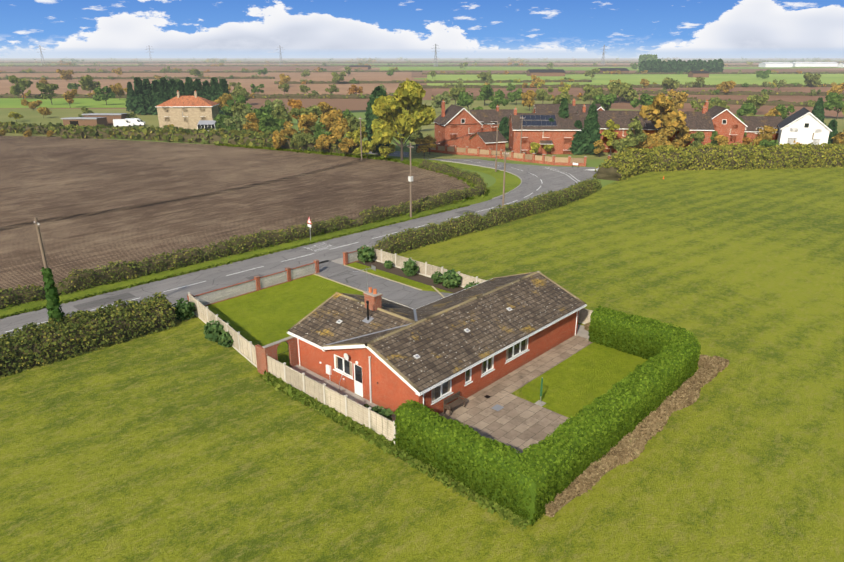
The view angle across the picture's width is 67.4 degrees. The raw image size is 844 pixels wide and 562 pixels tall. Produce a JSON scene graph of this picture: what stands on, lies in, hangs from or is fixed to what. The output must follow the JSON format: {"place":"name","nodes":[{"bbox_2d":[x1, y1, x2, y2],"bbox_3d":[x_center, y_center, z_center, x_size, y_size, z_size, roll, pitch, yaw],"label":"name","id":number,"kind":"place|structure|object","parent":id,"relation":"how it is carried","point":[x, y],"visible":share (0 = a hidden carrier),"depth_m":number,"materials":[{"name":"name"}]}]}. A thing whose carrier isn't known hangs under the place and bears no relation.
{"place":"outdoors","nodes":[
{"label":"outdoors","id":0,"kind":"place"},
{"bbox_2d":[0,98,126,107],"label":"green field","id":1,"kind":"structure","parent":0,"point":[64,103],"depth_m":279.69,"materials":[{"name":"plant"}]},
{"bbox_2d":[0,109,158,136],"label":"field olive","id":2,"kind":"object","parent":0,"point":[31,116],"visible":0.33,"depth_m":218.01,"materials":[{"name":"plant"}]},
{"bbox_2d":[132,77,230,114],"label":"conifer trees","id":3,"kind":"object","parent":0,"point":[148,97],"visible":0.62,"depth_m":221.29,"materials":[{"name":"plant"}]},
{"bbox_2d":[0,136,469,289],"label":"ploughed field","id":4,"kind":"structure","parent":0,"point":[46,178],"depth_m":94.00,"materials":[{"name":"soil"}]},
{"bbox_2d":[3,143,489,309],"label":"ploughed field weed margin","id":5,"kind":"object","parent":4,"relation":"on","point":[416,164],"visible":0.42,"depth_m":120.39,"materials":[{"name":"green plant"}]},
{"bbox_2d":[0,159,487,309],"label":"hedgerow","id":6,"kind":"object","parent":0,"point":[85,275],"depth_m":65.20,"materials":[{"name":"plant"}]},
{"bbox_2d":[0,153,520,318],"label":"verge","id":7,"kind":"structure","parent":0,"point":[512,181],"depth_m":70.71,"materials":[{"name":"green plant"}]},
{"bbox_2d":[237,160,521,285],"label":"road kerb bend","id":8,"kind":"object","parent":7,"relation":"on","point":[492,168],"visible":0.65,"depth_m":110.30,"materials":[{"name":"concrete"}]},
{"bbox_2d":[171,255,357,306],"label":"footway","id":9,"kind":"structure","parent":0,"point":[339,261],"depth_m":56.18,"materials":[{"name":"concrete"}]},
{"bbox_2d":[0,151,562,337],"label":"road","id":10,"kind":"structure","parent":0,"point":[214,278],"depth_m":64.00,"materials":[{"name":"asphalt"}]},
{"bbox_2d":[0,116,524,285],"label":"overhead power line","id":11,"kind":"object","parent":10,"relation":"on","point":[410,179],"visible":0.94,"depth_m":69.90,"materials":[{"name":"brown"}]},
{"bbox_2d":[40,267,63,321],"bbox_3d":[-25.621,1.666,44.056,1.224,5.651,1.219,17,26,40],"label":"ivy","id":12,"kind":"object","parent":11,"relation":"attached to","point":[53,306],"visible":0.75,"depth_m":43.60,"materials":[{"name":"plant"}]},
{"bbox_2d":[6,153,541,331],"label":"road centre line","id":13,"kind":"object","parent":10,"relation":"on","point":[298,257],"visible":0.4,"depth_m":63.98,"materials":[{"name":"paint"}]},
{"bbox_2d":[73,210,475,310],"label":"road patches","id":14,"kind":"object","parent":10,"relation":"on","point":[100,302],"visible":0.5,"depth_m":53.14,"materials":[{"name":"asphalt"}]},
{"bbox_2d":[205,274,363,365],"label":"front lawn","id":15,"kind":"structure","parent":0,"point":[264,317],"depth_m":51.47,"materials":[{"name":"plant"}]},
{"bbox_2d":[291,364,395,420],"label":"path","id":16,"kind":"structure","parent":0,"point":[333,386],"depth_m":38.96,"materials":[{"name":"concrete"}]},
{"bbox_2d":[348,65,370,68],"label":"building","id":17,"kind":"structure","parent":0,"point":[360,66],"depth_m":1095.51,"materials":[{"name":"brown metal"}]},
{"bbox_2d":[301,260,453,308],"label":"driveway","id":18,"kind":"structure","parent":0,"point":[409,297],"depth_m":56.41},
{"bbox_2d":[314,265,503,410],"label":"garden edgings","id":19,"kind":"object","parent":18,"relation":"on","point":[497,407],"visible":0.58,"depth_m":55.84,"materials":[{"name":"grey concrete"}]},
{"bbox_2d":[365,86,390,154],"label":"conifer needles","id":20,"kind":"object","parent":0,"point":[378,91],"visible":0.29,"depth_m":125.70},
{"bbox_2d":[10,57,786,152],"bbox_3d":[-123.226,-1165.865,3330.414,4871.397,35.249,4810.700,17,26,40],"label":"trees","id":21,"kind":"object","parent":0,"point":[534,147],"visible":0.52,"depth_m":331.29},
{"bbox_2d":[4,54,820,147],"bbox_3d":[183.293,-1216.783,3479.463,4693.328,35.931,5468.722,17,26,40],"label":"trees","id":22,"kind":"object","parent":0,"point":[272,125],"visible":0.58,"depth_m":232.49,"materials":[{"name":"plant"}]},
{"bbox_2d":[1,57,840,145],"bbox_3d":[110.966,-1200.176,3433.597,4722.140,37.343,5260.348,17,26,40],"label":"trees","id":23,"kind":"object","parent":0,"point":[293,103],"visible":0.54,"depth_m":325.57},
{"bbox_2d":[0,167,843,561],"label":"field","id":24,"kind":"structure","parent":0,"point":[184,441],"depth_m":33.87,"materials":[{"name":"green plant"}]},
{"bbox_2d":[188,292,256,366],"bbox_3d":[-14.261,3.462,45.398,0.140,1.620,13.802,-15,24,-36],"label":"fence","id":25,"kind":"object","parent":24,"relation":"on","point":[243,346],"visible":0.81,"depth_m":44.12,"materials":[{"name":"wood"}]},
{"bbox_2d":[187,246,363,305],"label":"front wall screen blocks","id":26,"kind":"structure","parent":24,"relation":"on","point":[257,284],"depth_m":55.75,"materials":[{"name":"concrete"}]},
{"bbox_2d":[255,336,297,374],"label":"brick garden wall","id":27,"kind":"structure","parent":24,"relation":"on","point":[270,349],"depth_m":40.45,"materials":[{"name":"brick"}]},
{"bbox_2d":[172,245,479,420],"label":"shrubs","id":28,"kind":"object","parent":24,"relation":"on","point":[215,332],"visible":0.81,"depth_m":49.15,"materials":[{"name":"plant"}]},
{"bbox_2d":[260,370,396,453],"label":"weeds","id":29,"kind":"object","parent":24,"relation":"on","point":[381,439],"visible":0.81,"depth_m":35.66,"materials":[{"name":"green plant"}]},
{"bbox_2d":[266,354,395,443],"bbox_3d":[-5.588,6.636,36.402,11.640,1.620,0.140,17,26,40],"label":"fence","id":30,"kind":"object","parent":24,"relation":"on","point":[345,405],"visible":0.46,"depth_m":35.79,"materials":[{"name":"wood"}]},
{"bbox_2d":[263,378,529,530],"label":"rough tufts","id":31,"kind":"object","parent":24,"relation":"on","point":[500,510],"visible":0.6,"depth_m":30.41,"materials":[{"name":"green plant"}]},
{"bbox_2d":[348,262,448,291],"bbox_3d":[-2.552,-0.305,58.446,12.300,0.001,1.300,17,26,40],"label":"grass strip","id":32,"kind":"object","parent":24,"relation":"on","point":[409,282],"visible":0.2,"depth_m":58.50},
{"bbox_2d":[356,260,463,292],"bbox_3d":[-0.101,-0.207,58.156,16.300,0.001,1.600,17,26,40],"label":"border","id":33,"kind":"object","parent":24,"relation":"on","point":[415,277],"visible":0.6,"depth_m":58.75,"materials":[{"name":"soil"}]},
{"bbox_2d":[287,265,586,413],"bbox_3d":[1.446,1.738,43.024,11.888,6.450,18.047,17,26,40],"label":"bungalow","id":34,"kind":"object","parent":24,"relation":"on","point":[373,346],"visible":0.98,"depth_m":39.66,"materials":[{"name":"red brick"}]},
{"bbox_2d":[393,399,545,520],"bbox_3d":[2.107,8.324,30.234,8.404,2.679,1.941,17,26,40],"label":"garden hedge","id":35,"kind":"object","parent":24,"relation":"on","point":[483,449],"depth_m":29.56,"materials":[{"name":"plant"}]},
{"bbox_2d":[367,246,592,323],"bbox_3d":[4.021,0.041,55.466,26.040,1.370,0.140,17,26,40],"label":"fence","id":36,"kind":"object","parent":24,"relation":"on","point":[424,269],"visible":0.35,"depth_m":58.49,"materials":[{"name":"wood"}]},
{"bbox_2d":[502,306,700,525],"bbox_3d":[8.993,6.064,36.508,8.045,2.763,20.570,17,26,40],"label":"garden hedge","id":37,"kind":"object","parent":24,"relation":"on","point":[575,461],"depth_m":33.58,"materials":[{"name":"plant"}]},
{"bbox_2d":[544,355,728,517],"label":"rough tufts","id":38,"kind":"object","parent":24,"relation":"on","point":[629,447],"visible":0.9,"depth_m":33.15,"materials":[{"name":"brown plant"}]},
{"bbox_2d":[584,322,728,371],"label":"rough tufts","id":39,"kind":"object","parent":24,"relation":"on","point":[703,359],"visible":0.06,"depth_m":41.62,"materials":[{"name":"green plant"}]},
{"bbox_2d":[0,58,843,195],"bbox_3d":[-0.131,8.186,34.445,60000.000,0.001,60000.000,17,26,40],"label":"ground","id":40,"kind":"structure","parent":0,"point":[356,108],"depth_m":1447.53,"materials":[{"name":"plant"}]},
{"bbox_2d":[61,117,107,125],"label":"outbuilding","id":41,"kind":"structure","parent":40,"relation":"on","point":[85,121],"depth_m":181.24,"materials":[{"name":"grey"}]},
{"bbox_2d":[0,292,175,378],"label":"hedgerow","id":42,"kind":"object","parent":40,"relation":"on","point":[48,326],"depth_m":43.68,"materials":[{"name":"plant"}]},
{"bbox_2d":[82,113,129,124],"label":"outbuilding","id":43,"kind":"structure","parent":40,"relation":"on","point":[110,117],"depth_m":189.36,"materials":[{"name":"grey"}]},
{"bbox_2d":[113,119,133,127],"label":"white van","id":44,"kind":"object","parent":40,"relation":"on","point":[121,122],"visible":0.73,"depth_m":183.21,"materials":[{"name":"white paint"}]},
{"bbox_2d":[16,85,232,121],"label":"tree trunks","id":45,"kind":"object","parent":40,"relation":"on","point":[90,92],"visible":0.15,"depth_m":303.70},
{"bbox_2d":[8,112,23,118],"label":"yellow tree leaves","id":46,"kind":"object","parent":45,"relation":"attached to","point":[16,115],"visible":1,"depth_m":198.62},
{"bbox_2d":[8,75,136,117],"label":"trees","id":47,"kind":"object","parent":45,"relation":"on","point":[86,82],"visible":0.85,"depth_m":303.44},
{"bbox_2d":[21,83,230,126],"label":"trees","id":48,"kind":"object","parent":45,"relation":"on","point":[117,88],"visible":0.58,"depth_m":243.01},
{"bbox_2d":[155,78,246,127],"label":"trees","id":49,"kind":"object","parent":45,"relation":"on","point":[241,98],"visible":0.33,"depth_m":191.12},
{"bbox_2d":[125,118,144,125],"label":"white van","id":50,"kind":"object","parent":40,"relation":"on","point":[137,121],"visible":0.52,"depth_m":185.98,"materials":[{"name":"white paint"}]},
{"bbox_2d":[0,76,274,79],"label":"field","id":51,"kind":"structure","parent":40,"relation":"on","point":[59,78],"depth_m":593.67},
{"bbox_2d":[0,65,344,70],"bbox_3d":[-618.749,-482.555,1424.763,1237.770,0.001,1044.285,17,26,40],"label":"tan field","id":52,"kind":"structure","parent":40,"relation":"on","point":[203,67],"depth_m":1177.51,"materials":[{"name":"soil"}]},
{"bbox_2d":[0,121,362,154],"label":"hedge","id":53,"kind":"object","parent":40,"relation":"on","point":[52,127],"depth_m":151.03,"materials":[{"name":"plant"}]},
{"bbox_2d":[155,90,218,128],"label":"stone farmhouse","id":54,"kind":"object","parent":40,"relation":"on","point":[184,112],"visible":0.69,"depth_m":178.33,"materials":[{"name":"beige stone"}]},
{"bbox_2d":[0,92,394,98],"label":"field","id":55,"kind":"structure","parent":40,"relation":"on","point":[296,96],"depth_m":313.67,"materials":[{"name":"plant"}]},
{"bbox_2d":[58,124,341,147],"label":"hedge","id":56,"kind":"object","parent":40,"relation":"on","point":[92,129],"depth_m":158.38,"materials":[{"name":"plant"}]},
{"bbox_2d":[0,72,411,94],"bbox_3d":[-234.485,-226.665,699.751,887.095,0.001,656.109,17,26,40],"label":"tan field","id":57,"kind":"structure","parent":40,"relation":"on","point":[270,87],"depth_m":560.94,"materials":[{"name":"soil"}]},
{"bbox_2d":[197,120,215,130],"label":"conservatory","id":58,"kind":"object","parent":40,"relation":"on","point":[205,124],"visible":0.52,"depth_m":170.85,"materials":[{"name":"plastic"}]},
{"bbox_2d":[0,70,421,72],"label":"field","id":59,"kind":"structure","parent":40,"relation":"on","point":[209,72],"depth_m":852.46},
{"bbox_2d":[234,116,425,160],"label":"tree trunks","id":60,"kind":"object","parent":40,"relation":"on","point":[359,143],"visible":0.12,"depth_m":132.18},
{"bbox_2d":[214,105,273,129],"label":"trees","id":61,"kind":"object","parent":60,"relation":"attached to","point":[268,110],"visible":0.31,"depth_m":166.19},
{"bbox_2d":[231,102,423,146],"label":"trees","id":62,"kind":"object","parent":60,"relation":"on","point":[280,112],"visible":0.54,"depth_m":155.70,"materials":[{"name":"plant"}]},
{"bbox_2d":[272,107,434,152],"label":"trees","id":63,"kind":"object","parent":60,"relation":"attached to","point":[322,141],"visible":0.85,"depth_m":131.86,"materials":[{"name":"plant"}]},
{"bbox_2d":[353,138,395,156],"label":"bushes","id":64,"kind":"object","parent":60,"relation":"on","point":[367,145],"visible":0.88,"depth_m":125.02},
{"bbox_2d":[0,65,758,66],"bbox_3d":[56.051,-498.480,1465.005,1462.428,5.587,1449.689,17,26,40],"label":"field","id":65,"kind":"structure","parent":40,"relation":"on","point":[294,65],"materials":[{"name":"plant"}]},
{"bbox_2d":[391,107,413,160],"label":"tree trunk","id":66,"kind":"object","parent":40,"relation":"on","point":[402,146],"visible":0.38,"depth_m":121.81,"materials":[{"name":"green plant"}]},
{"bbox_2d":[371,80,436,144],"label":"yellow ash leaves","id":67,"kind":"object","parent":66,"relation":"attached to","point":[410,94],"visible":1,"depth_m":117.84,"materials":[{"name":"plant"}]},
{"bbox_2d":[0,61,843,62],"bbox_3d":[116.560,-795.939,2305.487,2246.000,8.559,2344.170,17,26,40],"label":"hedge","id":68,"kind":"object","parent":40,"relation":"on","point":[350,62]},
{"bbox_2d":[274,79,591,83],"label":"field","id":69,"kind":"structure","parent":40,"relation":"on","point":[437,81],"depth_m":501.98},
{"bbox_2d":[431,44,439,66],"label":"pylon","id":70,"kind":"object","parent":40,"relation":"on","point":[435,48],"visible":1,"depth_m":1410.26,"materials":[{"name":"silver metal"}]},
{"bbox_2d":[125,58,837,154],"bbox_3d":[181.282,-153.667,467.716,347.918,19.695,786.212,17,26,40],"label":"trees","id":71,"kind":"object","parent":40,"relation":"on","point":[674,65],"visible":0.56,"depth_m":792.95,"materials":[{"name":"plant"}]},
{"bbox_2d":[372,177,601,254],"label":"hedgerow","id":72,"kind":"object","parent":40,"relation":"on","point":[518,204],"depth_m":74.79,"materials":[{"name":"plant"}]},
{"bbox_2d":[527,69,564,75],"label":"farm shed","id":73,"kind":"structure","parent":40,"relation":"on","point":[548,72],"depth_m":688.32,"materials":[{"name":"grey metal"}]},
{"bbox_2d":[598,68,628,72],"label":"farm shed","id":74,"kind":"structure","parent":40,"relation":"on","point":[624,70],"depth_m":780.24,"materials":[{"name":"grey metal"}]},
{"bbox_2d":[422,71,843,74],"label":"field","id":75,"kind":"structure","parent":40,"relation":"on","point":[634,73],"depth_m":774.47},
{"bbox_2d":[592,142,843,180],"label":"hedge","id":76,"kind":"object","parent":40,"relation":"on","point":[649,158],"depth_m":114.11,"materials":[{"name":"plant"}]},
{"bbox_2d":[759,62,792,66],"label":"warehouse","id":77,"kind":"structure","parent":40,"relation":"on","point":[775,64],"depth_m":1330.84,"materials":[{"name":"grey"}]},
{"bbox_2d":[790,62,838,66],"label":"warehouse","id":78,"kind":"structure","parent":40,"relation":"on","point":[815,64],"depth_m":1407.61,"materials":[{"name":"grey"}]},
{"bbox_2d":[0,57,843,153],"bbox_3d":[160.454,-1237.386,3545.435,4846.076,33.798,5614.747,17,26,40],"label":"trees","id":79,"kind":"object","parent":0,"point":[528,96],"visible":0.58,"depth_m":150.68,"materials":[{"name":"plant"}]},
{"bbox_2d":[0,0,843,57],"label":"sky","id":80,"kind":"structure","parent":0,"point":[62,28],"materials":[{"name":"blue"}]},
{"bbox_2d":[41,57,827,130],"bbox_3d":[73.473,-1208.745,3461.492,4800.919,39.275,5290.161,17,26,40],"label":"trees","id":81,"kind":"object","parent":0,"point":[439,98],"visible":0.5,"depth_m":229.68,"materials":[{"name":"plant"}]},
{"bbox_2d":[28,57,842,156],"bbox_3d":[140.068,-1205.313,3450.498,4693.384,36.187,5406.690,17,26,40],"label":"trees","id":82,"kind":"object","parent":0,"point":[667,83],"visible":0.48,"depth_m":356.21,"materials":[{"name":"plant"}]},
{"bbox_2d":[432,88,584,96],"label":"brown field","id":83,"kind":"structure","parent":0,"point":[574,92],"depth_m":378.70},
{"bbox_2d":[380,67,638,69],"bbox_3d":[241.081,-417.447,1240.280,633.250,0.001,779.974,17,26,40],"label":"green field","id":84,"kind":"structure","parent":0,"point":[483,68],"depth_m":1177.51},
{"bbox_2d":[431,95,589,99],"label":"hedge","id":85,"kind":"object","parent":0,"point":[571,98],"depth_m":300.00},
{"bbox_2d":[439,335,592,452],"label":"patio paving","id":86,"kind":"structure","parent":0,"point":[518,423],"depth_m":36.43,"materials":[{"name":"stone"}]},
{"bbox_2d":[443,391,465,415],"bbox_3d":[1.869,7.040,36.341,0.500,0.900,1.400,17,26,40],"label":"garden bench","id":87,"kind":"object","parent":86,"relation":"on","point":[455,403],"visible":0.94,"depth_m":36.30,"materials":[{"name":"brown wood"}]},
{"bbox_2d":[502,162,598,191],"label":"road junction","id":88,"kind":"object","parent":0,"point":[580,174],"visible":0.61,"depth_m":111.91,"materials":[{"name":"asphalt"}]},
{"bbox_2d":[576,324,588,338],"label":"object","id":89,"kind":"structure","parent":0,"point":[582,331],"depth_m":46.76,"materials":[{"name":"concrete"}]},
{"bbox_2d":[522,342,647,416],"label":"garden lawn","id":90,"kind":"structure","parent":0,"point":[578,380],"depth_m":40.03,"materials":[{"name":"plant"}]},
{"bbox_2d":[534,377,545,405],"bbox_3d":[6.952,6.398,36.883,0.500,1.750,0.500,17,26,40],"label":"closed parasol","id":91,"kind":"object","parent":90,"relation":"on","point":[540,403],"visible":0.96,"depth_m":36.92,"materials":[{"name":"fabric"}]},
{"bbox_2d":[408,100,843,158],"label":"grass field","id":92,"kind":"structure","parent":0,"point":[425,130],"depth_m":186.46,"materials":[{"name":"plant"}]},
{"bbox_2d":[433,100,482,147],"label":"house","id":93,"kind":"structure","parent":92,"relation":"on","point":[453,114],"depth_m":138.41,"materials":[{"name":"brick"}]},
{"bbox_2d":[469,131,507,151],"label":"garage","id":94,"kind":"structure","parent":92,"relation":"on","point":[484,140],"depth_m":135.04,"materials":[{"name":"brick"}]},
{"bbox_2d":[469,105,513,131],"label":"house wing","id":95,"kind":"structure","parent":92,"relation":"on","point":[493,116],"depth_m":152.61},
{"bbox_2d":[418,144,586,165],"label":"village wall","id":96,"kind":"structure","parent":92,"relation":"on","point":[534,158],"depth_m":124.71,"materials":[{"name":"brick"}]},
{"bbox_2d":[508,107,580,154],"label":"brick house","id":97,"kind":"structure","parent":92,"relation":"on","point":[541,130],"depth_m":132.14,"materials":[{"name":"brick"}]},
{"bbox_2d":[532,99,600,112],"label":"house","id":98,"kind":"structure","parent":92,"relation":"on","point":[573,107],"depth_m":158.62,"materials":[{"name":"brick"}]},
{"bbox_2d":[577,104,646,152],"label":"house","id":99,"kind":"structure","parent":92,"relation":"on","point":[622,119],"depth_m":135.15,"materials":[{"name":"brick"}]},
{"bbox_2d":[455,92,840,154],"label":"village tree trunks","id":100,"kind":"object","parent":92,"relation":"on","point":[838,111],"visible":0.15,"depth_m":206.64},
{"bbox_2d":[543,119,619,151],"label":"trees","id":101,"kind":"object","parent":100,"relation":"attached to","point":[610,123],"visible":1,"depth_m":130.67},
{"bbox_2d":[449,81,843,146],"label":"trees","id":102,"kind":"object","parent":100,"relation":"on","point":[625,89],"visible":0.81,"depth_m":262.72,"materials":[{"name":"plant"}]},
{"bbox_2d":[478,84,843,142],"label":"trees","id":103,"kind":"object","parent":100,"relation":"attached to","point":[830,104],"visible":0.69,"depth_m":206.10,"materials":[{"name":"plant"}]},
{"bbox_2d":[639,89,801,144],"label":"trees","id":104,"kind":"object","parent":100,"relation":"on","point":[667,114],"visible":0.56,"depth_m":126.33,"materials":[{"name":"plant"}]},
{"bbox_2d":[645,105,714,148],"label":"house","id":105,"kind":"structure","parent":92,"relation":"on","point":[696,121],"depth_m":132.40,"materials":[{"name":"brick"}]},
{"bbox_2d":[557,97,825,154],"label":"conifer trees","id":106,"kind":"object","parent":92,"relation":"on","point":[591,133],"visible":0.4,"depth_m":131.26,"materials":[{"name":"plant"}]},
{"bbox_2d":[705,100,747,144],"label":"tall house","id":107,"kind":"structure","parent":92,"relation":"on","point":[728,124],"depth_m":136.10,"materials":[{"name":"brick"}]},
{"bbox_2d":[738,116,782,146],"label":"house","id":108,"kind":"structure","parent":92,"relation":"on","point":[754,124],"depth_m":139.28,"materials":[{"name":"brick"}]},
{"bbox_2d":[776,107,831,147],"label":"modern white house","id":109,"kind":"structure","parent":92,"relation":"on","point":[803,125],"depth_m":129.01,"materials":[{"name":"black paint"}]},
{"bbox_2d":[421,83,840,88],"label":"field","id":110,"kind":"structure","parent":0,"point":[572,86],"depth_m":425.29,"materials":[{"name":"soil"}]},
{"bbox_2d":[427,74,843,85],"bbox_3d":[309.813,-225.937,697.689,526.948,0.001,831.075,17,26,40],"label":"green field","id":111,"kind":"structure","parent":0,"point":[635,79],"depth_m":614.63,"materials":[{"name":"plant"}]},
{"bbox_2d":[539,63,758,64],"bbox_3d":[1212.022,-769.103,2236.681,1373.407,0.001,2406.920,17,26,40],"label":"tan field","id":112,"kind":"structure","parent":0,"point":[627,63],"depth_m":2175.00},
{"bbox_2d":[601,45,606,64],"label":"pylon","id":113,"kind":"object","parent":112,"relation":"on","point":[603,56],"visible":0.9,"depth_m":1546.09,"materials":[{"name":"silver metal"}]},
{"bbox_2d":[688,71,708,76],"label":"building","id":114,"kind":"structure","parent":0,"point":[698,73],"depth_m":648.59,"materials":[{"name":"brown tile"}]},
{"bbox_2d":[590,96,825,106],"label":"field","id":115,"kind":"structure","parent":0,"point":[767,103],"depth_m":268.41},
{"bbox_2d":[602,87,843,117],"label":"brown field","id":116,"kind":"structure","parent":0,"point":[761,110],"depth_m":313.80,"materials":[{"name":"soil"}]},
{"bbox_2d":[603,90,843,95],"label":"field","id":117,"kind":"structure","parent":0,"point":[742,93],"depth_m":341.33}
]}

